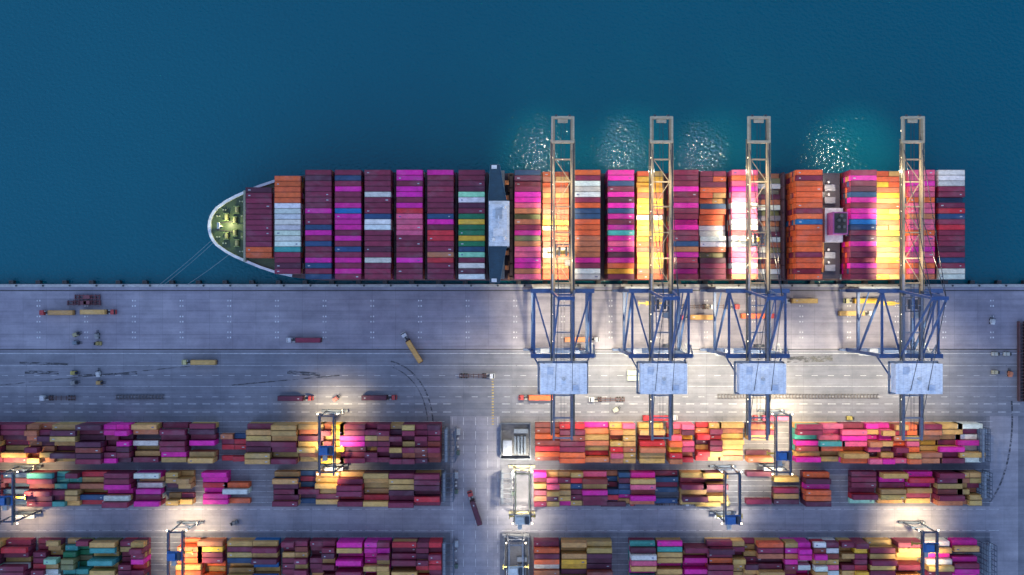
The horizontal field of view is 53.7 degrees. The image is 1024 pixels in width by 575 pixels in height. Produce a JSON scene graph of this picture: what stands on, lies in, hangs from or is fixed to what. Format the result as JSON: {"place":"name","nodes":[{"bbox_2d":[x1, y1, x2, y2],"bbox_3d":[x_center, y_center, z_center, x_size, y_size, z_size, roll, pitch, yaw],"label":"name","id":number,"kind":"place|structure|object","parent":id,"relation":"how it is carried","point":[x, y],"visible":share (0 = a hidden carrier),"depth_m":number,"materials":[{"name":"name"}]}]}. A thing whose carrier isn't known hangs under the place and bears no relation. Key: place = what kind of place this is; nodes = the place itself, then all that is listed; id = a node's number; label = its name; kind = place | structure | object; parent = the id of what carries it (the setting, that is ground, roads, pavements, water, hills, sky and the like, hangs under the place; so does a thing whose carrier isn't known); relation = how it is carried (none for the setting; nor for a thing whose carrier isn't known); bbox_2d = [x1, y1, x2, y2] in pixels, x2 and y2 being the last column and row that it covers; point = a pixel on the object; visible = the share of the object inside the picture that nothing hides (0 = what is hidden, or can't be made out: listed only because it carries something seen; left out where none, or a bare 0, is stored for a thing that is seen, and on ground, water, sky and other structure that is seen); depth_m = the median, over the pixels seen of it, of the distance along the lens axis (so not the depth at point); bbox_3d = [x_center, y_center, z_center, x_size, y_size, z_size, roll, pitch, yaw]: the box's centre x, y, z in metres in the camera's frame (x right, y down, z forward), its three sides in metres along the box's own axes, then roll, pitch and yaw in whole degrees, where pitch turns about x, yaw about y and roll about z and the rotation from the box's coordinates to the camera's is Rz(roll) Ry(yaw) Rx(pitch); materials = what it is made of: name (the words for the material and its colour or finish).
{"place":"outdoors","nodes":[
{"label":"outdoors","id":0,"kind":"place"},
{"bbox_2d":[0,506,449,531],"bbox_3d":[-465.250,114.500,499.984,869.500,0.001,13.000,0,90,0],"label":"yard lane","id":1,"kind":"structure","parent":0,"point":[257,518],"depth_m":499.98,"materials":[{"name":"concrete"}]},
{"bbox_2d":[450,416,499,574],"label":"cross road","id":2,"kind":"structure","parent":0,"point":[486,485],"depth_m":499.98,"materials":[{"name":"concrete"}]},
{"bbox_2d":[0,0,1023,283],"bbox_3d":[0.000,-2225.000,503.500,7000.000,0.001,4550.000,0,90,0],"label":"sea water","id":3,"kind":"structure","parent":0,"point":[140,140],"depth_m":503.50,"materials":[{"name":"blue liquid"}]},
{"bbox_2d":[0,280,1023,286],"bbox_3d":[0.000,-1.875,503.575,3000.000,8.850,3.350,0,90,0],"label":"quay wall","id":4,"kind":"structure","parent":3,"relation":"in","point":[145,283],"depth_m":499.84,"materials":[{"name":"paint"}]},
{"bbox_2d":[208,164,964,282],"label":"container ship","id":5,"kind":"object","parent":3,"relation":"on","point":[493,225],"visible":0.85,"depth_m":470.92,"materials":[{"name":"paint"}]},
{"bbox_2d":[0,351,1023,415],"bbox_3d":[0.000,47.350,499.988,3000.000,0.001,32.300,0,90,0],"label":"service road","id":6,"kind":"structure","parent":0,"point":[450,393],"depth_m":499.99,"materials":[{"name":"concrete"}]},
{"bbox_2d":[0,300,1022,574],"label":"road markings","id":7,"kind":"object","parent":6,"relation":"on","point":[506,530],"visible":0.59,"depth_m":499.97,"materials":[{"name":"white paint"}]},
{"bbox_2d":[0,287,1023,350],"bbox_3d":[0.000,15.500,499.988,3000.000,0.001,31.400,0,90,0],"label":"quay apron","id":8,"kind":"object","parent":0,"point":[347,324],"visible":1,"depth_m":499.99,"materials":[{"name":"concrete"}]},
{"bbox_2d":[0,290,1023,349],"bbox_3d":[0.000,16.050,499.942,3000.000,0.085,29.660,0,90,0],"label":"crane rail","id":9,"kind":"object","parent":8,"relation":"on","point":[406,349],"visible":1,"depth_m":499.90,"materials":[{"name":"metal"}]},
{"bbox_2d":[523,115,595,439],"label":"ship to shore crane","id":10,"kind":"object","parent":9,"relation":"on","point":[570,377],"visible":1,"depth_m":450.00,"materials":[{"name":"paint"}]},
{"bbox_2d":[612,115,693,439],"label":"ship to shore crane","id":11,"kind":"object","parent":9,"relation":"on","point":[668,377],"visible":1,"depth_m":450.21,"materials":[{"name":"paint"}]},
{"bbox_2d":[700,115,790,439],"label":"ship to shore crane","id":12,"kind":"object","parent":9,"relation":"on","point":[767,377],"visible":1,"depth_m":450.20,"materials":[{"name":"paint"}]},
{"bbox_2d":[839,115,948,439],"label":"ship to shore crane","id":13,"kind":"object","parent":9,"relation":"on","point":[921,377],"visible":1,"depth_m":450.60,"materials":[{"name":"paint"}]},
{"bbox_2d":[0,416,1023,574],"bbox_3d":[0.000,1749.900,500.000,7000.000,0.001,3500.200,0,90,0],"label":"ground","id":14,"kind":"structure","parent":0,"point":[522,490],"depth_m":500.00,"materials":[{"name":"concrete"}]},
{"bbox_2d":[0,422,33,461],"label":"container stack","id":15,"kind":"object","parent":14,"relation":"on","point":[15,438],"visible":0.84,"depth_m":492.25,"materials":[{"name":"paint"}]},
{"bbox_2d":[0,537,35,574],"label":"container stack","id":16,"kind":"object","parent":14,"relation":"on","point":[17,552],"visible":0.94,"depth_m":492.30,"materials":[{"name":"paint"}]},
{"bbox_2d":[0,464,41,524],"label":"rubber tyred gantry crane","id":17,"kind":"object","parent":14,"relation":"on","point":[6,501],"visible":1,"depth_m":477.20,"materials":[{"name":"paint"}]},
{"bbox_2d":[24,422,58,462],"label":"container stack","id":18,"kind":"object","parent":14,"relation":"on","point":[41,447],"visible":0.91,"depth_m":489.63,"materials":[{"name":"paint"}]},
{"bbox_2d":[24,470,59,506],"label":"container stack","id":19,"kind":"object","parent":14,"relation":"on","point":[41,483],"visible":0.94,"depth_m":489.63,"materials":[{"name":"paint"}]},
{"bbox_2d":[31,537,64,574],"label":"container stack","id":20,"kind":"object","parent":14,"relation":"on","point":[47,556],"visible":0.99,"depth_m":492.31,"materials":[{"name":"paint"}]},
{"bbox_2d":[50,422,84,461],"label":"container stack","id":21,"kind":"object","parent":14,"relation":"on","point":[64,436],"visible":0.79,"depth_m":489.56,"materials":[{"name":"paint"}]},
{"bbox_2d":[52,470,84,506],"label":"container stack","id":22,"kind":"object","parent":14,"relation":"on","point":[67,491],"visible":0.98,"depth_m":492.18,"materials":[{"name":"paint"}]},
{"bbox_2d":[61,537,94,574],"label":"container stack","id":23,"kind":"object","parent":14,"relation":"on","point":[77,555],"visible":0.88,"depth_m":494.16,"materials":[{"name":"paint"}]},
{"bbox_2d":[75,422,109,463],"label":"container stack","id":24,"kind":"object","parent":14,"relation":"on","point":[92,444],"visible":0.91,"depth_m":487.01,"materials":[{"name":"paint"}]},
{"bbox_2d":[80,470,110,503],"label":"container stack","id":25,"kind":"object","parent":14,"relation":"on","point":[92,485],"visible":0.73,"depth_m":494.87,"materials":[{"name":"paint"}]},
{"bbox_2d":[87,537,122,574],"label":"container stack","id":26,"kind":"object","parent":14,"relation":"on","point":[106,559],"visible":0.89,"depth_m":490.01,"materials":[{"name":"paint"}]},
{"bbox_2d":[102,470,136,507],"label":"container stack","id":27,"kind":"object","parent":14,"relation":"on","point":[120,486],"visible":0.98,"depth_m":489.63,"materials":[{"name":"paint"}]},
{"bbox_2d":[104,422,136,462],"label":"container stack","id":28,"kind":"object","parent":14,"relation":"on","point":[120,438],"visible":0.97,"depth_m":489.69,"materials":[{"name":"paint"}]},
{"bbox_2d":[118,537,150,574],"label":"container stack","id":29,"kind":"object","parent":14,"relation":"on","point":[136,555],"visible":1,"depth_m":492.16,"materials":[{"name":"paint"}]},
{"bbox_2d":[131,422,163,461],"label":"container stack","id":30,"kind":"object","parent":14,"relation":"on","point":[147,450],"visible":0.85,"depth_m":492.25,"materials":[{"name":"paint"}]},
{"bbox_2d":[134,470,165,506],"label":"container stack","id":31,"kind":"object","parent":14,"relation":"on","point":[151,491],"visible":0.99,"depth_m":492.25,"materials":[{"name":"paint"}]},
{"bbox_2d":[159,422,190,461],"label":"container stack","id":32,"kind":"object","parent":14,"relation":"on","point":[174,446],"visible":0.95,"depth_m":492.25,"materials":[{"name":"paint"}]},
{"bbox_2d":[165,470,195,505],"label":"container stack","id":33,"kind":"object","parent":14,"relation":"on","point":[182,479],"visible":1,"depth_m":494.87,"materials":[{"name":"paint"}]},
{"bbox_2d":[188,422,218,462],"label":"container stack","id":34,"kind":"object","parent":14,"relation":"on","point":[204,433],"visible":1,"depth_m":492.25,"materials":[{"name":"paint"}]},
{"bbox_2d":[197,537,226,574],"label":"container stack","id":35,"kind":"object","parent":14,"relation":"on","point":[214,554],"visible":0.91,"depth_m":492.41,"materials":[{"name":"paint"}]},
{"bbox_2d":[201,470,230,503],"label":"container stack","id":36,"kind":"object","parent":14,"relation":"on","point":[214,484],"visible":0.94,"depth_m":494.87,"materials":[{"name":"paint"}]},
{"bbox_2d":[227,537,255,574],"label":"container stack","id":37,"kind":"object","parent":14,"relation":"on","point":[239,555],"visible":0.91,"depth_m":492.30,"materials":[{"name":"paint"}]},
{"bbox_2d":[244,422,275,463],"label":"container stack","id":38,"kind":"object","parent":14,"relation":"on","point":[258,443],"visible":0.88,"depth_m":489.63,"materials":[{"name":"paint"}]},
{"bbox_2d":[251,537,280,574],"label":"container stack","id":39,"kind":"object","parent":14,"relation":"on","point":[266,555],"visible":0.98,"depth_m":492.25,"materials":[{"name":"paint"}]},
{"bbox_2d":[271,422,300,463],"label":"container stack","id":40,"kind":"object","parent":14,"relation":"on","point":[284,442],"visible":0.85,"depth_m":489.31,"materials":[{"name":"paint"}]},
{"bbox_2d":[272,470,300,506],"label":"container stack","id":41,"kind":"object","parent":14,"relation":"on","point":[286,483],"visible":0.98,"depth_m":492.25,"materials":[{"name":"paint"}]},
{"bbox_2d":[281,537,310,574],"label":"container stack","id":42,"kind":"object","parent":14,"relation":"on","point":[296,554],"visible":0.98,"depth_m":492.25,"materials":[{"name":"paint"}]},
{"bbox_2d":[297,422,325,461],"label":"container stack","id":43,"kind":"object","parent":14,"relation":"on","point":[307,441],"visible":0.72,"depth_m":489.63,"materials":[{"name":"paint"}]},
{"bbox_2d":[310,537,337,574],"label":"container stack","id":44,"kind":"object","parent":14,"relation":"on","point":[323,557],"visible":0.96,"depth_m":492.25,"materials":[{"name":"paint"}]},
{"bbox_2d":[316,409,347,475],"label":"rubber tyred gantry crane","id":45,"kind":"object","parent":14,"relation":"on","point":[325,451],"visible":1,"depth_m":476.85,"materials":[{"name":"paint"}]},
{"bbox_2d":[335,537,364,574],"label":"container stack","id":46,"kind":"object","parent":14,"relation":"on","point":[350,560],"visible":0.96,"depth_m":489.75,"materials":[{"name":"paint"}]},
{"bbox_2d":[336,470,365,506],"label":"container stack","id":47,"kind":"object","parent":14,"relation":"on","point":[350,490],"visible":0.94,"depth_m":489.63,"materials":[{"name":"paint"}]},
{"bbox_2d":[340,422,366,462],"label":"container stack","id":48,"kind":"object","parent":14,"relation":"on","point":[352,440],"visible":0.84,"depth_m":489.63,"materials":[{"name":"paint"}]},
{"bbox_2d":[363,470,390,506],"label":"container stack","id":49,"kind":"object","parent":14,"relation":"on","point":[376,486],"visible":0.83,"depth_m":492.25,"materials":[{"name":"paint"}]},
{"bbox_2d":[363,537,391,574],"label":"container stack","id":50,"kind":"object","parent":14,"relation":"on","point":[378,554],"visible":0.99,"depth_m":489.63,"materials":[{"name":"paint"}]},
{"bbox_2d":[364,422,391,461],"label":"container stack","id":51,"kind":"object","parent":14,"relation":"on","point":[377,442],"visible":0.91,"depth_m":489.63,"materials":[{"name":"paint"}]},
{"bbox_2d":[388,470,415,507],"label":"container stack","id":52,"kind":"object","parent":14,"relation":"on","point":[401,490],"visible":0.86,"depth_m":489.63,"materials":[{"name":"paint"}]},
{"bbox_2d":[389,422,416,463],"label":"container stack","id":53,"kind":"object","parent":14,"relation":"on","point":[402,442],"visible":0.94,"depth_m":489.52,"materials":[{"name":"paint"}]},
{"bbox_2d":[391,537,418,574],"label":"container stack","id":54,"kind":"object","parent":14,"relation":"on","point":[403,561],"visible":0.85,"depth_m":489.63,"materials":[{"name":"paint"}]},
{"bbox_2d":[414,470,440,505],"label":"container stack","id":55,"kind":"object","parent":14,"relation":"on","point":[427,486],"visible":1,"depth_m":487.01,"materials":[{"name":"paint"}]},
{"bbox_2d":[414,422,441,462],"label":"container stack","id":56,"kind":"object","parent":14,"relation":"on","point":[428,442],"visible":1,"depth_m":489.63,"materials":[{"name":"paint"}]},
{"bbox_2d":[416,537,442,574],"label":"container stack","id":57,"kind":"object","parent":14,"relation":"on","point":[429,555],"visible":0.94,"depth_m":489.63,"materials":[{"name":"paint"}]},
{"bbox_2d":[534,537,558,574],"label":"container stack","id":58,"kind":"object","parent":14,"relation":"on","point":[546,555],"visible":1,"depth_m":489.63,"materials":[{"name":"paint"}]},
{"bbox_2d":[534,470,559,506],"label":"container stack","id":59,"kind":"object","parent":14,"relation":"on","point":[546,489],"visible":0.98,"depth_m":489.67,"materials":[{"name":"paint"}]},
{"bbox_2d":[535,422,559,460],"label":"container stack","id":60,"kind":"object","parent":14,"relation":"on","point":[547,447],"visible":0.95,"depth_m":494.86,"materials":[{"name":"paint"}]},
{"bbox_2d":[558,470,582,505],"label":"container stack","id":61,"kind":"object","parent":14,"relation":"on","point":[570,483],"visible":0.94,"depth_m":492.25,"materials":[{"name":"paint"}]},
{"bbox_2d":[559,422,584,462],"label":"container stack","id":62,"kind":"object","parent":14,"relation":"on","point":[572,451],"visible":0.9,"depth_m":489.63,"materials":[{"name":"paint"}]},
{"bbox_2d":[560,537,586,574],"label":"container stack","id":63,"kind":"object","parent":14,"relation":"on","point":[573,556],"visible":1,"depth_m":491.94,"materials":[{"name":"paint"}]},
{"bbox_2d":[582,470,607,505],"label":"container stack","id":64,"kind":"object","parent":14,"relation":"on","point":[594,488],"visible":0.91,"depth_m":492.09,"materials":[{"name":"paint"}]},
{"bbox_2d":[583,422,608,461],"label":"container stack","id":65,"kind":"object","parent":14,"relation":"on","point":[596,441],"visible":0.81,"depth_m":494.87,"materials":[{"name":"paint"}]},
{"bbox_2d":[586,537,612,574],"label":"container stack","id":66,"kind":"object","parent":14,"relation":"on","point":[599,554],"visible":0.93,"depth_m":492.18,"materials":[{"name":"paint"}]},
{"bbox_2d":[605,470,630,502],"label":"container stack","id":67,"kind":"object","parent":14,"relation":"on","point":[618,486],"visible":0.91,"depth_m":493.11,"materials":[{"name":"paint"}]},
{"bbox_2d":[608,422,635,462],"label":"container stack","id":68,"kind":"object","parent":14,"relation":"on","point":[622,442],"visible":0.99,"depth_m":489.63,"materials":[{"name":"paint"}]},
{"bbox_2d":[629,470,655,503],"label":"container stack","id":69,"kind":"object","parent":14,"relation":"on","point":[642,486],"visible":0.92,"depth_m":491.13,"materials":[{"name":"paint"}]},
{"bbox_2d":[628,537,656,574],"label":"container stack","id":70,"kind":"object","parent":14,"relation":"on","point":[642,557],"visible":1,"depth_m":489.63,"materials":[{"name":"paint"}]},
{"bbox_2d":[637,422,665,462],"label":"container stack","id":71,"kind":"object","parent":14,"relation":"on","point":[649,450],"visible":0.93,"depth_m":489.63,"materials":[{"name":"paint"}]},
{"bbox_2d":[655,537,682,574],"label":"container stack","id":72,"kind":"object","parent":14,"relation":"on","point":[669,553],"visible":0.91,"depth_m":492.25,"materials":[{"name":"paint"}]},
{"bbox_2d":[666,422,694,463],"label":"container stack","id":73,"kind":"object","parent":14,"relation":"on","point":[680,447],"visible":0.94,"depth_m":489.63,"materials":[{"name":"paint"}]},
{"bbox_2d":[679,470,707,503],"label":"container stack","id":74,"kind":"object","parent":14,"relation":"on","point":[691,484],"visible":0.94,"depth_m":492.25,"materials":[{"name":"paint"}]},
{"bbox_2d":[682,543,709,574],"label":"container stack","id":75,"kind":"object","parent":14,"relation":"on","point":[694,559],"visible":0.8,"depth_m":492.93,"materials":[{"name":"paint"}]},
{"bbox_2d":[695,422,722,460],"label":"container stack","id":76,"kind":"object","parent":14,"relation":"on","point":[708,444],"visible":1,"depth_m":494.87,"materials":[{"name":"paint"}]},
{"bbox_2d":[704,537,734,574],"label":"container stack","id":77,"kind":"object","parent":14,"relation":"on","point":[721,552],"visible":0.93,"depth_m":491.88,"materials":[{"name":"paint"}]},
{"bbox_2d":[709,464,742,529],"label":"rubber tyred gantry crane","id":78,"kind":"object","parent":14,"relation":"on","point":[730,518],"visible":1,"depth_m":476.50,"materials":[{"name":"paint"}]},
{"bbox_2d":[718,422,743,460],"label":"container stack","id":79,"kind":"object","parent":14,"relation":"on","point":[732,439],"visible":0.81,"depth_m":497.49,"materials":[{"name":"paint"}]},
{"bbox_2d":[729,537,758,574],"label":"container stack","id":80,"kind":"object","parent":14,"relation":"on","point":[744,560],"visible":0.9,"depth_m":494.42,"materials":[{"name":"paint"}]},
{"bbox_2d":[753,537,784,574],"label":"container stack","id":81,"kind":"object","parent":14,"relation":"on","point":[769,553],"visible":0.95,"depth_m":490.01,"materials":[{"name":"paint"}]},
{"bbox_2d":[758,409,792,475],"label":"rubber tyred gantry crane","id":82,"kind":"object","parent":14,"relation":"on","point":[780,457],"visible":0.99,"depth_m":476.50,"materials":[{"name":"paint"}]},
{"bbox_2d":[780,537,811,574],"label":"container stack","id":83,"kind":"object","parent":14,"relation":"on","point":[797,554],"visible":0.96,"depth_m":489.63,"materials":[{"name":"paint"}]},
{"bbox_2d":[792,422,822,461],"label":"container stack","id":84,"kind":"object","parent":14,"relation":"on","point":[805,444],"visible":0.97,"depth_m":492.25,"materials":[{"name":"paint"}]},
{"bbox_2d":[800,470,830,506],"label":"container stack","id":85,"kind":"object","parent":14,"relation":"on","point":[815,490],"visible":1,"depth_m":490.50,"materials":[{"name":"paint"}]},
{"bbox_2d":[807,537,838,574],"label":"container stack","id":86,"kind":"object","parent":14,"relation":"on","point":[825,557],"visible":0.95,"depth_m":489.63,"materials":[{"name":"paint"}]},
{"bbox_2d":[815,422,844,461],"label":"container stack","id":87,"kind":"object","parent":14,"relation":"on","point":[830,443],"visible":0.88,"depth_m":492.25,"materials":[{"name":"paint"}]},
{"bbox_2d":[835,537,868,574],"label":"container stack","id":88,"kind":"object","parent":14,"relation":"on","point":[852,553],"visible":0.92,"depth_m":489.63,"materials":[{"name":"paint"}]},
{"bbox_2d":[836,422,868,462],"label":"container stack","id":89,"kind":"object","parent":14,"relation":"on","point":[853,436],"visible":0.93,"depth_m":489.63,"materials":[{"name":"paint"}]},
{"bbox_2d":[848,470,877,502],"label":"container stack","id":90,"kind":"object","parent":14,"relation":"on","point":[861,485],"visible":1,"depth_m":494.87,"materials":[{"name":"paint"}]},
{"bbox_2d":[862,422,895,463],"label":"container stack","id":91,"kind":"object","parent":14,"relation":"on","point":[879,443],"visible":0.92,"depth_m":490.52,"materials":[{"name":"paint"}]},
{"bbox_2d":[863,537,897,574],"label":"container stack","id":92,"kind":"object","parent":14,"relation":"on","point":[881,552],"visible":0.9,"depth_m":489.63,"materials":[{"name":"paint"}]},
{"bbox_2d":[876,470,908,502],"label":"container stack","id":93,"kind":"object","parent":14,"relation":"on","point":[890,488],"visible":0.97,"depth_m":493.51,"materials":[{"name":"paint"}]},
{"bbox_2d":[887,422,921,463],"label":"container stack","id":94,"kind":"object","parent":14,"relation":"on","point":[905,451],"visible":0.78,"depth_m":489.63,"materials":[{"name":"paint"}]},
{"bbox_2d":[891,537,920,574],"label":"container stack","id":95,"kind":"object","parent":14,"relation":"on","point":[907,554],"visible":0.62,"depth_m":492.25,"materials":[{"name":"paint"}]},
{"bbox_2d":[903,470,934,502],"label":"container stack","id":96,"kind":"object","parent":14,"relation":"on","point":[917,486],"visible":0.8,"depth_m":495.34,"materials":[{"name":"paint"}]},
{"bbox_2d":[915,422,941,462],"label":"container stack","id":97,"kind":"object","parent":14,"relation":"on","point":[927,451],"visible":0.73,"depth_m":489.63,"materials":[{"name":"paint"}]},
{"bbox_2d":[918,537,953,574],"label":"container stack","id":98,"kind":"object","parent":14,"relation":"on","point":[946,567],"visible":0.73,"depth_m":489.63,"materials":[{"name":"paint"}]},
{"bbox_2d":[931,470,964,505],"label":"container stack","id":99,"kind":"object","parent":14,"relation":"on","point":[946,485],"visible":0.98,"depth_m":492.25,"materials":[{"name":"paint"}]},
{"bbox_2d":[933,422,964,462],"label":"container stack","id":100,"kind":"object","parent":14,"relation":"on","point":[947,447],"visible":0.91,"depth_m":492.25,"materials":[{"name":"paint"}]},
{"bbox_2d":[948,537,979,574],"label":"container stack","id":101,"kind":"object","parent":14,"relation":"on","point":[965,564],"visible":0.9,"depth_m":494.47,"materials":[{"name":"paint"}]},
{"bbox_2d":[955,422,982,461],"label":"container stack","id":102,"kind":"object","parent":14,"relation":"on","point":[968,441],"visible":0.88,"depth_m":492.25,"materials":[{"name":"paint"}]},
{"bbox_2d":[500,422,530,459],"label":"substation building","id":103,"kind":"structure","parent":0,"point":[515,440],"depth_m":499.29,"materials":[{"name":"paint"}]},
{"bbox_2d":[500,506,989,531],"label":"yard lane","id":104,"kind":"structure","parent":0,"point":[762,518],"depth_m":499.98,"materials":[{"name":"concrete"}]},
{"bbox_2d":[990,416,1017,574],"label":"cross road","id":105,"kind":"structure","parent":0,"point":[1004,514],"depth_m":499.98,"materials":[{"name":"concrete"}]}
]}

